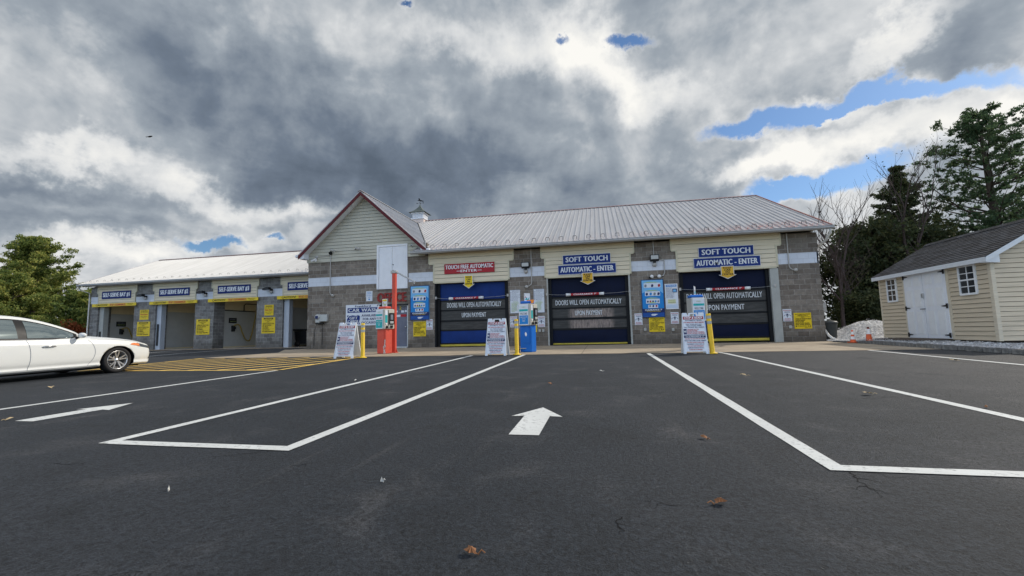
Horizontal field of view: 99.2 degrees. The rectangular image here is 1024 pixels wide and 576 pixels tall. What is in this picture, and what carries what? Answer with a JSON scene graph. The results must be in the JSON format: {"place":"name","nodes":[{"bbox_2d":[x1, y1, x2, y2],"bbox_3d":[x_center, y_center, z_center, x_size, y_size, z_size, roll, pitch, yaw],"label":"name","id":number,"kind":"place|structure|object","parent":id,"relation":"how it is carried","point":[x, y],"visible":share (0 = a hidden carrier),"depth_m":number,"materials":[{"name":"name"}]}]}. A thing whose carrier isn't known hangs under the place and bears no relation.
{"place":"outdoors","nodes":[
{"label":"outdoors","id":0,"kind":"place"},
{"bbox_2d":[0,233,91,322],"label":"pine tree","id":1,"kind":"object","parent":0,"point":[37,252],"visible":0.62,"depth_m":36.14,"materials":[{"name":"green plant"}]},
{"bbox_2d":[161,346,306,349],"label":"bay floor","id":2,"kind":"structure","parent":0,"point":[225,348],"depth_m":27.73,"materials":[{"name":"concrete"}]},
{"bbox_2d":[293,329,306,346],"bbox_3d":[-12.887,3.103,27.185,1.520,1.097,0.840,-2,-6,11],"label":"trash can","id":3,"kind":"object","parent":2,"relation":"on","point":[300,336],"visible":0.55,"depth_m":26.85,"materials":[{"name":"plastic"}]},
{"bbox_2d":[0,348,1023,575],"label":"parking lot","id":4,"kind":"structure","parent":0,"point":[458,467],"depth_m":2.54,"materials":[{"name":"grey asphalt"}]},
{"bbox_2d":[17,403,130,420],"bbox_3d":[-4.769,1.371,4.854,0.470,0.011,1.040,-2,-6,11],"label":"arrow marking","id":5,"kind":"object","parent":4,"relation":"on","point":[77,412],"visible":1,"depth_m":4.78,"materials":[{"name":"white paint"}]},
{"bbox_2d":[0,315,149,376],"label":"parked car","id":6,"kind":"object","parent":4,"relation":"on","point":[29,346],"visible":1,"depth_m":8.86,"materials":[{"name":"white paint"}]},
{"bbox_2d":[0,370,277,409],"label":"lane marking","id":7,"kind":"object","parent":4,"relation":"on","point":[126,391],"visible":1,"depth_m":6.38,"materials":[{"name":"white paint"}]},
{"bbox_2d":[108,440,298,450],"bbox_3d":[-2.314,1.164,3.227,1.590,0.001,0.107,-2,-6,11],"label":"lane marking","id":8,"kind":"object","parent":4,"relation":"on","point":[237,446],"visible":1,"depth_m":3.22,"materials":[{"name":"white paint"}]},
{"bbox_2d":[81,357,357,370],"bbox_3d":[-7.880,2.106,12.250,6.670,0.049,4.312,-2,-6,11],"label":"yellow hatching","id":9,"kind":"object","parent":4,"relation":"on","point":[227,363],"visible":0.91,"depth_m":11.36,"materials":[{"name":"paint"}]},
{"bbox_2d":[101,356,469,443],"bbox_3d":[-2.169,1.597,8.116,0.112,0.107,9.750,-2,-6,11],"label":"lane marking","id":10,"kind":"object","parent":4,"relation":"on","point":[156,430],"visible":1,"depth_m":4.59,"materials":[{"name":"white paint"}]},
{"bbox_2d":[333,322,360,358],"bbox_3d":[-4.957,1.577,13.160,0.620,1.067,0.542,-2,-6,8],"label":"frame sign","id":11,"kind":"object","parent":4,"relation":"on","point":[347,342],"visible":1,"depth_m":13.05,"materials":[{"name":"white plastic"}]},
{"bbox_2d":[358,323,366,357],"bbox_3d":[-4.463,1.569,13.028,0.250,1.030,0.250,-2,-6,11],"label":"bollard","id":12,"kind":"object","parent":4,"relation":"on","point":[362,340],"visible":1,"depth_m":12.98,"materials":[{"name":"plastic"}]},
{"bbox_2d":[288,355,523,447],"bbox_3d":[-0.611,1.540,7.902,0.112,0.108,9.850,-2,-6,11],"label":"lane marking","id":13,"kind":"object","parent":4,"relation":"on","point":[327,432],"visible":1,"depth_m":4.34,"materials":[{"name":"white paint"}]},
{"bbox_2d":[464,545,484,554],"bbox_3d":[-0.136,0.951,1.578,0.085,0.029,0.045,-3,-6,15],"label":"fallen leaf","id":14,"kind":"object","parent":4,"relation":"on","point":[470,549],"visible":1,"depth_m":1.57,"materials":[{"name":"brown plant"}]},
{"bbox_2d":[485,318,509,355],"bbox_3d":[-0.427,1.421,12.670,0.620,1.067,0.542,-2,-6,11],"label":"frame sign","id":15,"kind":"object","parent":4,"relation":"on","point":[497,341],"visible":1,"depth_m":12.54,"materials":[{"name":"white plastic"}]},
{"bbox_2d":[513,319,520,354],"bbox_3d":[0.132,1.422,12.657,0.250,1.030,0.250,-2,-6,11],"label":"bollard","id":16,"kind":"object","parent":4,"relation":"on","point":[516,337],"visible":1,"depth_m":12.61,"materials":[{"name":"plastic"}]},
{"bbox_2d":[509,407,561,434],"bbox_3d":[0.201,1.158,3.848,0.470,0.012,1.120,-2,-6,11],"label":"arrow marking","id":17,"kind":"object","parent":4,"relation":"on","point":[532,422],"visible":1,"depth_m":3.74,"materials":[{"name":"white paint"}]},
{"bbox_2d":[681,312,709,353],"bbox_3d":[4.782,1.185,11.462,0.620,1.067,0.542,-3,-6,14],"label":"frame sign","id":18,"kind":"object","parent":4,"relation":"on","point":[693,334],"visible":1,"depth_m":11.33,"materials":[{"name":"white plastic"}]},
{"bbox_2d":[706,313,717,353],"bbox_3d":[5.122,1.173,11.239,0.250,1.030,0.250,-5,-6,11],"label":"bollard","id":19,"kind":"object","parent":4,"relation":"on","point":[710,333],"visible":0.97,"depth_m":11.20,"materials":[{"name":"metal"}]},
{"bbox_2d":[707,497,726,504],"bbox_3d":[0.926,0.957,1.952,0.094,0.028,0.052,2,-7,-29],"label":"fallen leaf","id":20,"kind":"object","parent":4,"relation":"on","point":[720,499],"visible":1,"depth_m":1.95,"materials":[{"name":"brown plant"}]},
{"bbox_2d":[647,353,839,466],"bbox_3d":[2.766,1.393,7.192,0.118,0.108,9.800,-2,-6,11],"label":"lane marking","id":21,"kind":"object","parent":4,"relation":"on","point":[815,455],"visible":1,"depth_m":3.44,"materials":[{"name":"white paint"}]},
{"bbox_2d":[718,352,1023,420],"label":"lane marking","id":22,"kind":"object","parent":4,"relation":"on","point":[968,407],"visible":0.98,"depth_m":4.55,"materials":[{"name":"white paint"}]},
{"bbox_2d":[822,464,1023,476],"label":"lane marking","id":23,"kind":"object","parent":4,"relation":"on","point":[930,470],"visible":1,"depth_m":2.31,"materials":[{"name":"white paint"}]},
{"bbox_2d":[832,340,1023,354],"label":"stone kerb","id":24,"kind":"structure","parent":4,"relation":"on","point":[975,349],"depth_m":10.62,"materials":[{"name":"stone"}]},
{"bbox_2d":[869,350,1023,364],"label":"lane marking","id":25,"kind":"object","parent":4,"relation":"on","point":[953,358],"visible":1,"depth_m":8.37,"materials":[{"name":"white paint"}]},
{"bbox_2d":[0,0,1023,320],"label":"sky","id":26,"kind":"structure","parent":0,"point":[264,119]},
{"bbox_2d":[149,341,931,357],"bbox_3d":[-8.922,2.826,19.639,43.500,0.038,10.130,-2,-6,11],"label":"concrete apron","id":27,"kind":"object","parent":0,"point":[676,348],"visible":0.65,"depth_m":14.51,"materials":[{"name":"beige concrete"}]},
{"bbox_2d":[376,299,393,353],"bbox_3d":[-4.416,1.329,15.176,0.510,1.906,0.483,-5,-7,31],"label":"pay station","id":28,"kind":"object","parent":27,"relation":"on","point":[384,320],"visible":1,"depth_m":15.04,"materials":[{"name":"red paint"}]},
{"bbox_2d":[391,270,415,352],"bbox_3d":[-3.816,0.795,15.274,1.345,2.940,0.295,-6,-7,40],"label":"guide arm post","id":29,"kind":"object","parent":27,"relation":"on","point":[394,273],"visible":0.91,"depth_m":15.57,"materials":[{"name":"red paint"}]},
{"bbox_2d":[519,293,537,351],"bbox_3d":[0.538,1.101,14.021,0.510,1.900,0.483,-5,-7,31],"label":"pay station","id":30,"kind":"object","parent":27,"relation":"on","point":[528,315],"visible":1,"depth_m":13.88,"materials":[{"name":"blue paint"}]},
{"bbox_2d":[686,286,707,332],"bbox_3d":[5.570,0.887,13.018,0.510,1.900,0.483,-2,-6,3],"label":"pay station","id":31,"kind":"object","parent":27,"relation":"on","point":[697,304],"visible":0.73,"depth_m":12.84,"materials":[{"name":"blue paint"}]},
{"bbox_2d":[847,330,856,342],"bbox_3d":[11.462,1.624,14.655,0.244,0.420,0.244,-1,-6,-6],"label":"traffic cone","id":32,"kind":"object","parent":27,"relation":"on","point":[852,338],"visible":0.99,"depth_m":14.61,"materials":[{"name":"orange plastic"}]},
{"bbox_3d":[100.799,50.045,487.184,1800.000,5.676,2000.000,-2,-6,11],"label":"ground","id":33,"kind":"structure","parent":0,"visible":0},
{"bbox_2d":[0,269,63,323],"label":"pine tree","id":34,"kind":"object","parent":33,"relation":"on","point":[16,283],"visible":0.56,"depth_m":33.19,"materials":[{"name":"green plant"}]},
{"bbox_2d":[0,259,72,319],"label":"pine tree","id":35,"kind":"object","parent":33,"relation":"on","point":[37,280],"visible":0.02,"depth_m":39.54,"materials":[{"name":"green plant"}]},
{"bbox_2d":[28,315,58,325],"bbox_3d":[-33.671,3.254,30.311,3.439,2.753,3.322,-2,-6,11],"label":"evergreen shrub","id":36,"kind":"object","parent":33,"relation":"on","point":[35,317],"depth_m":30.67,"materials":[{"name":"green plant"}]},
{"bbox_2d":[37,289,91,328],"bbox_3d":[-32.861,2.485,33.923,6.619,4.878,6.685,-2,-6,11],"label":"pine tree","id":37,"kind":"object","parent":33,"relation":"on","point":[73,304],"visible":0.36,"depth_m":32.59,"materials":[{"name":"green plant"}]},
{"bbox_2d":[60,319,88,333],"bbox_3d":[-30.952,3.372,31.095,2.503,2.455,2.327,-6,-8,42],"label":"red shrub","id":38,"kind":"object","parent":33,"relation":"on","point":[74,327],"visible":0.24,"depth_m":30.63,"materials":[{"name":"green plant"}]},
{"bbox_2d":[76,250,308,349],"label":"self serve building","id":39,"kind":"structure","parent":33,"relation":"on","point":[172,326],"depth_m":28.03,"materials":[{"name":"beige"}]},
{"bbox_2d":[92,302,136,306],"bbox_3d":[-25.962,1.098,28.397,3.600,0.200,0.036,-2,-6,11],"label":"clearance board","id":40,"kind":"object","parent":39,"relation":"hanging from","point":[115,304],"visible":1,"depth_m":28.38,"materials":[{"name":"yellow metal"}]},
{"bbox_2d":[102,290,130,298],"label":"bay sign","id":41,"kind":"object","parent":39,"relation":"attached to","point":[115,294],"visible":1,"depth_m":28.50,"materials":[{"name":"blue plastic"}]},
{"bbox_2d":[116,322,125,326],"bbox_3d":[-27.140,2.505,30.238,0.024,0.340,0.620,-2,-6,11],"label":"menu plate","id":42,"kind":"object","parent":39,"relation":"attached to","point":[120,324],"visible":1,"depth_m":30.22,"materials":[{"name":"black plastic"}]},
{"bbox_2d":[119,327,132,337],"bbox_3d":[-26.740,2.724,30.988,0.279,2.483,1.912,-3,-6,20],"label":"wash hose","id":43,"kind":"object","parent":39,"relation":"attached to","point":[121,330],"visible":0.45,"depth_m":30.21,"materials":[{"name":"black plastic"}]},
{"bbox_2d":[136,322,149,335],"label":"rules sign","id":44,"kind":"object","parent":39,"relation":"attached to","point":[143,328],"visible":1,"depth_m":27.88,"materials":[{"name":"yellow"}]},
{"bbox_2d":[139,310,148,319],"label":"warning sign","id":45,"kind":"object","parent":39,"relation":"attached to","point":[144,314],"visible":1,"depth_m":27.97,"materials":[{"name":"yellow"}]},
{"bbox_2d":[149,300,196,304],"bbox_3d":[-21.384,0.902,27.470,3.650,0.200,0.036,-2,-6,11],"label":"clearance board","id":46,"kind":"object","parent":39,"relation":"hanging from","point":[172,302],"visible":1,"depth_m":27.45,"materials":[{"name":"yellow metal"}]},
{"bbox_2d":[159,287,189,296],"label":"bay sign","id":47,"kind":"object","parent":39,"relation":"attached to","point":[175,291],"visible":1,"depth_m":27.59,"materials":[{"name":"blue plastic"}]},
{"bbox_2d":[196,319,209,334],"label":"rules sign","id":48,"kind":"object","parent":39,"relation":"attached to","point":[202,326],"visible":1,"depth_m":26.98,"materials":[{"name":"yellow"}]},
{"bbox_2d":[208,297,257,301],"bbox_3d":[-17.050,0.717,26.593,3.600,0.200,0.036,-2,-6,11],"label":"clearance board","id":49,"kind":"object","parent":39,"relation":"hanging from","point":[234,299],"visible":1,"depth_m":26.57,"materials":[{"name":"yellow"}]},
{"bbox_2d":[229,318,236,322],"bbox_3d":[-18.229,2.123,28.433,0.024,0.340,0.620,-2,-6,11],"label":"menu plate","id":50,"kind":"object","parent":39,"relation":"attached to","point":[232,320],"visible":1,"depth_m":28.44,"materials":[{"name":"black plastic"}]},
{"bbox_2d":[218,284,250,293],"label":"bay sign","id":51,"kind":"object","parent":39,"relation":"attached to","point":[245,288],"visible":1,"depth_m":26.70,"materials":[{"name":"blue"}]},
{"bbox_2d":[231,304,256,340],"bbox_3d":[-17.719,2.356,29.787,0.352,2.572,3.113,-3,-6,16],"label":"wash hose","id":52,"kind":"object","parent":39,"relation":"attached to","point":[233,327],"visible":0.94,"depth_m":29.29,"materials":[{"name":"black plastic"}]},
{"bbox_2d":[262,287,272,292],"bbox_3d":[-14.638,0.139,26.096,0.510,0.358,0.360,-2,-6,11],"label":"floodlight","id":53,"kind":"object","parent":39,"relation":"attached to","point":[268,288],"visible":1,"depth_m":26.01,"materials":[{"name":"black metal"}]},
{"bbox_2d":[261,317,274,333],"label":"rules sign","id":54,"kind":"object","parent":39,"relation":"attached to","point":[268,324],"visible":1,"depth_m":26.06,"materials":[{"name":"yellow"}]},
{"bbox_2d":[264,305,273,315],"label":"warning sign","id":55,"kind":"object","parent":39,"relation":"attached to","point":[268,310],"visible":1,"depth_m":26.15,"materials":[{"name":"yellow"}]},
{"bbox_2d":[277,295,307,299],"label":"clearance board","id":56,"kind":"object","parent":39,"relation":"hanging from","point":[293,297],"visible":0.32,"depth_m":25.74,"materials":[{"name":"yellow"}]},
{"bbox_2d":[287,281,307,290],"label":"bay sign","id":57,"kind":"object","parent":39,"relation":"attached to","point":[297,285],"visible":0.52,"depth_m":25.83,"materials":[{"name":"blue plastic"}]},
{"bbox_2d":[295,190,834,348],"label":"car wash building","id":58,"kind":"structure","parent":33,"relation":"on","point":[674,235],"depth_m":19.47,"materials":[{"name":"beige"}]},
{"bbox_2d":[313,314,328,344],"bbox_3d":[-9.264,2.083,21.025,0.757,1.656,0.235,-2,-6,11],"label":"air station","id":59,"kind":"object","parent":58,"relation":"attached to","point":[319,318],"visible":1,"depth_m":21.03,"materials":[{"name":"white metal"}]},
{"bbox_2d":[346,304,380,325],"bbox_3d":[-7.106,1.287,20.766,1.820,1.000,0.014,-2,-6,11],"label":"banner","id":60,"kind":"object","parent":58,"relation":"attached to","point":[360,314],"visible":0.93,"depth_m":20.78,"materials":[{"name":"white"}]},
{"bbox_2d":[366,291,371,300],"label":"notice sign","id":61,"kind":"object","parent":58,"relation":"attached to","point":[368,295],"visible":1,"depth_m":20.79,"materials":[{"name":"white paper"}]},
{"bbox_2d":[413,321,425,335],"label":"rules sign","id":62,"kind":"object","parent":58,"relation":"attached to","point":[419,328],"visible":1,"depth_m":20.11,"materials":[{"name":"yellow"}]},
{"bbox_2d":[410,285,429,319],"bbox_3d":[-4.281,0.686,20.216,0.940,1.600,0.065,-2,-6,11],"label":"menu board","id":63,"kind":"object","parent":58,"relation":"attached to","point":[419,302],"visible":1,"depth_m":20.19,"materials":[{"name":"blue plastic"}]},
{"bbox_2d":[426,319,432,329],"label":"position sign","id":64,"kind":"object","parent":58,"relation":"attached to","point":[429,324],"visible":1,"depth_m":20.04,"materials":[{"name":"white"}]},
{"bbox_2d":[463,275,473,287],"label":"arrow sign","id":65,"kind":"object","parent":58,"relation":"attached to","point":[468,281],"visible":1,"depth_m":19.74,"materials":[{"name":"yellow plastic"}]},
{"bbox_2d":[444,262,494,273],"bbox_3d":[-1.955,-0.913,19.835,2.380,0.460,0.025,-2,-6,11],"label":"entrance sign","id":66,"kind":"object","parent":58,"relation":"attached to","point":[477,267],"visible":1,"depth_m":19.82,"materials":[{"name":"red plastic"}]},
{"bbox_2d":[435,294,508,299],"bbox_3d":[-1.858,0.420,19.705,3.470,0.183,0.183,-2,-6,11],"label":"clearance tube","id":67,"kind":"object","parent":58,"relation":"hanging from","point":[460,298],"visible":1,"depth_m":19.65,"materials":[{"name":"white plastic"}]},
{"bbox_2d":[510,316,516,326],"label":"position sign","id":68,"kind":"object","parent":58,"relation":"attached to","point":[512,318],"visible":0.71,"depth_m":19.27,"materials":[{"name":"white"}]},
{"bbox_2d":[510,290,520,313],"bbox_3d":[0.142,0.602,19.326,0.482,1.050,0.033,-2,-6,11],"label":"instruction board","id":69,"kind":"object","parent":58,"relation":"attached to","point":[515,300],"visible":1,"depth_m":19.32,"materials":[{"name":"grey"}]},
{"bbox_2d":[521,262,529,273],"bbox_3d":[0.598,-0.892,19.278,0.360,0.488,0.210,-2,-6,11],"label":"floodlight","id":70,"kind":"object","parent":58,"relation":"attached to","point":[525,265],"visible":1,"depth_m":19.23,"materials":[{"name":"white metal"}]},
{"bbox_2d":[533,289,544,312],"bbox_3d":[1.190,0.558,19.114,0.482,1.050,0.033,-2,-6,11],"label":"instruction board","id":71,"kind":"object","parent":58,"relation":"attached to","point":[539,299],"visible":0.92,"depth_m":19.11,"materials":[{"name":"grey"}]},
{"bbox_2d":[538,316,544,326],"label":"position sign","id":72,"kind":"object","parent":58,"relation":"attached to","point":[541,321],"visible":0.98,"depth_m":19.01,"materials":[{"name":"white"}]},
{"bbox_2d":[558,263,615,274],"bbox_3d":[3.217,-0.818,18.758,2.470,0.415,0.024,-2,-6,11],"label":"entrance sign","id":73,"kind":"object","parent":58,"relation":"attached to","point":[587,268],"visible":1,"depth_m":18.75,"materials":[{"name":"blue plastic"}]},
{"bbox_2d":[563,253,610,264],"bbox_3d":[3.212,-1.256,18.801,2.040,0.415,0.024,-2,-6,11],"label":"entrance sign","id":74,"kind":"object","parent":58,"relation":"attached to","point":[587,258],"visible":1,"depth_m":18.79,"materials":[{"name":"blue"}]},
{"bbox_2d":[581,272,594,284],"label":"arrow sign","id":75,"kind":"object","parent":58,"relation":"attached to","point":[587,278],"visible":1,"depth_m":18.68,"materials":[{"name":"yellow plastic"}]},
{"bbox_2d":[546,290,630,295],"bbox_3d":[3.239,0.232,18.670,3.580,0.183,0.183,-2,-6,11],"label":"clearance tube","id":76,"kind":"object","parent":58,"relation":"hanging from","point":[582,294],"visible":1,"depth_m":18.62,"materials":[{"name":"white plastic"}]},
{"bbox_2d":[634,313,642,324],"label":"position sign","id":77,"kind":"object","parent":58,"relation":"attached to","point":[638,319],"visible":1,"depth_m":18.20,"materials":[{"name":"white"}]},
{"bbox_2d":[641,279,664,317],"bbox_3d":[5.868,0.430,18.143,0.900,1.580,0.065,-2,-6,11],"label":"menu board","id":78,"kind":"object","parent":58,"relation":"attached to","point":[652,296],"visible":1,"depth_m":18.12,"materials":[{"name":"blue plastic"}]},
{"bbox_2d":[650,254,658,266],"bbox_3d":[5.954,-1.141,18.195,0.360,0.488,0.210,-2,-6,11],"label":"floodlight","id":79,"kind":"object","parent":58,"relation":"attached to","point":[654,258],"visible":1,"depth_m":18.13,"materials":[{"name":"white metal"}]},
{"bbox_2d":[649,317,664,331],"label":"rules sign","id":80,"kind":"object","parent":58,"relation":"attached to","point":[657,324],"visible":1,"depth_m":18.02,"materials":[{"name":"yellow"}]},
{"bbox_2d":[665,283,678,308],"bbox_3d":[6.604,0.346,18.017,0.500,1.050,0.031,-2,-6,11],"label":"instruction board","id":81,"kind":"object","parent":58,"relation":"attached to","point":[671,295],"visible":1,"depth_m":18.01,"materials":[{"name":"white"}]},
{"bbox_2d":[670,312,678,323],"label":"position sign","id":82,"kind":"object","parent":58,"relation":"attached to","point":[674,317],"visible":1,"depth_m":17.91,"materials":[{"name":"white"}]},
{"bbox_2d":[698,245,753,257],"bbox_3d":[8.681,-1.490,17.694,2.090,0.415,0.024,-2,-6,11],"label":"entrance sign","id":83,"kind":"object","parent":58,"relation":"attached to","point":[723,251],"visible":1,"depth_m":17.68,"materials":[{"name":"blue plastic"}]},
{"bbox_2d":[693,255,760,268],"bbox_3d":[8.696,-1.052,17.649,2.520,0.415,0.024,-2,-6,11],"label":"entrance sign","id":84,"kind":"object","parent":58,"relation":"attached to","point":[735,261],"visible":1,"depth_m":17.64,"materials":[{"name":"blue plastic"}]},
{"bbox_2d":[679,284,775,290],"bbox_3d":[8.674,0.005,17.569,3.640,0.183,0.183,-2,-6,11],"label":"clearance tube","id":85,"kind":"object","parent":58,"relation":"hanging from","point":[729,288],"visible":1,"depth_m":17.49,"materials":[{"name":"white plastic"}]},
{"bbox_2d":[720,266,735,278],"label":"arrow sign","id":86,"kind":"object","parent":58,"relation":"attached to","point":[727,272],"visible":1,"depth_m":17.57,"materials":[{"name":"yellow"}]},
{"bbox_2d":[782,309,791,320],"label":"position sign","id":87,"kind":"object","parent":58,"relation":"attached to","point":[787,314],"visible":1,"depth_m":17.08,"materials":[{"name":"white"}]},
{"bbox_2d":[793,313,811,328],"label":"rules sign","id":88,"kind":"object","parent":58,"relation":"attached to","point":[802,320],"visible":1,"depth_m":16.95,"materials":[{"name":"yellow"}]},
{"bbox_2d":[808,174,877,294],"bbox_3d":[18.540,-1.827,24.754,3.699,9.056,4.866,-2,-6,11],"label":"bare tree","id":89,"kind":"object","parent":33,"relation":"on","point":[843,262],"visible":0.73,"depth_m":24.13,"materials":[{"name":"grey plant"}]},
{"bbox_2d":[818,233,892,329],"bbox_3d":[20.157,0.100,26.332,6.328,6.241,5.710,2,-7,-32],"label":"broad tree","id":90,"kind":"object","parent":33,"relation":"on","point":[862,286],"visible":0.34,"depth_m":25.50,"materials":[{"name":"green plant"}]},
{"bbox_2d":[829,289,881,327],"bbox_3d":[18.307,1.360,22.396,3.407,2.785,2.727,-2,-6,11],"label":"evergreen shrub","id":91,"kind":"object","parent":33,"relation":"on","point":[858,307],"visible":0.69,"depth_m":21.97,"materials":[{"name":"green plant"}]},
{"bbox_2d":[826,211,947,308],"bbox_3d":[22.853,-0.743,26.488,7.559,7.532,5.908,1,-6,-22],"label":"broad tree","id":92,"kind":"object","parent":33,"relation":"on","point":[881,235],"visible":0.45,"depth_m":25.30,"materials":[{"name":"green plant"}]},
{"bbox_2d":[866,134,949,256],"bbox_3d":[23.023,-3.010,24.844,5.167,11.238,3.648,2,-7,-31],"label":"bare tree","id":93,"kind":"object","parent":33,"relation":"on","point":[905,211],"visible":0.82,"depth_m":24.42,"materials":[{"name":"grey plant"}]},
{"bbox_2d":[869,165,955,252],"bbox_3d":[25.453,-2.574,28.069,7.303,10.896,6.373,-2,-6,11],"label":"pine tree","id":94,"kind":"object","parent":33,"relation":"on","point":[927,238],"visible":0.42,"depth_m":27.62,"materials":[{"name":"green plant"}]},
{"bbox_2d":[868,206,965,248],"bbox_3d":[27.017,-1.031,29.146,6.644,8.945,6.972,-1,-6,-2],"label":"broad tree","id":95,"kind":"object","parent":33,"relation":"on","point":[954,228],"visible":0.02,"depth_m":28.55,"materials":[{"name":"green plant"}]},
{"bbox_2d":[827,319,1023,348],"bbox_3d":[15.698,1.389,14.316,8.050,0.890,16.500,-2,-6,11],"label":"gravel bed","id":96,"kind":"object","parent":33,"relation":"on","point":[864,325],"visible":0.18,"depth_m":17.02,"materials":[{"name":"grey gravel"}]},
{"bbox_2d":[825,319,837,338],"bbox_3d":[12.619,1.650,17.285,0.580,0.820,0.574,-1,-6,0],"label":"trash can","id":97,"kind":"object","parent":96,"relation":"on","point":[831,326],"visible":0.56,"depth_m":17.07,"materials":[{"name":"grey plastic"}]},
{"bbox_2d":[809,209,875,327],"bbox_3d":[16.574,-0.782,22.515,4.366,6.594,3.137,-2,-6,11],"label":"bare tree","id":98,"kind":"object","parent":96,"relation":"on","point":[841,299],"visible":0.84,"depth_m":22.36,"materials":[{"name":"grey plant"}]},
{"bbox_2d":[866,327,871,340],"bbox_3d":[12.000,1.560,14.653,0.290,0.503,0.290,-1,-6,-6],"label":"traffic cone","id":99,"kind":"object","parent":96,"relation":"on","point":[868,335],"visible":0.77,"depth_m":14.61,"materials":[{"name":"orange plastic"}]},
{"bbox_2d":[875,338,947,340],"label":"wooden ramp","id":100,"kind":"structure","parent":96,"relation":"on","point":[916,339],"depth_m":13.33,"materials":[{"name":"grey wood"}]},
{"bbox_2d":[871,219,1023,342],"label":"garden shed","id":101,"kind":"structure","parent":96,"relation":"on","point":[969,287],"depth_m":12.50,"materials":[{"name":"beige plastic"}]},
{"bbox_2d":[885,278,897,302],"bbox_3d":[13.261,0.085,15.205,0.065,0.820,0.520,-2,-6,11],"label":"window","id":102,"kind":"structure","parent":101,"relation":"in","point":[891,285],"depth_m":15.20,"materials":[{"name":"white glass"}]},
{"bbox_2d":[902,273,928,337],"bbox_3d":[13.055,0.558,14.105,0.062,2.100,0.870,-2,-6,11],"label":"shed door","id":103,"kind":"structure","parent":101,"relation":"in","point":[913,286],"depth_m":14.07,"materials":[{"name":"white paint"}]},
{"bbox_2d":[921,269,952,338],"bbox_3d":[12.869,0.472,13.203,0.062,2.100,0.940,-2,-6,11],"label":"shed door","id":104,"kind":"structure","parent":101,"relation":"in","point":[934,283],"depth_m":13.17,"materials":[{"name":"white paint"}]},
{"bbox_2d":[956,264,978,295],"bbox_3d":[12.612,-0.219,12.060,0.065,0.830,0.590,-2,-6,11],"label":"window","id":105,"kind":"structure","parent":101,"relation":"in","point":[966,274],"depth_m":12.05,"materials":[{"name":"white glass"}]},
{"bbox_2d":[868,101,1023,236],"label":"pine tree","id":106,"kind":"object","parent":33,"relation":"on","point":[973,134],"visible":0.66,"depth_m":28.54,"materials":[{"name":"green plant"}]},
{"bbox_2d":[951,207,1023,234],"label":"broad tree","id":107,"kind":"object","parent":33,"relation":"on","point":[992,217],"visible":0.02,"depth_m":26.35,"materials":[{"name":"green plant"}]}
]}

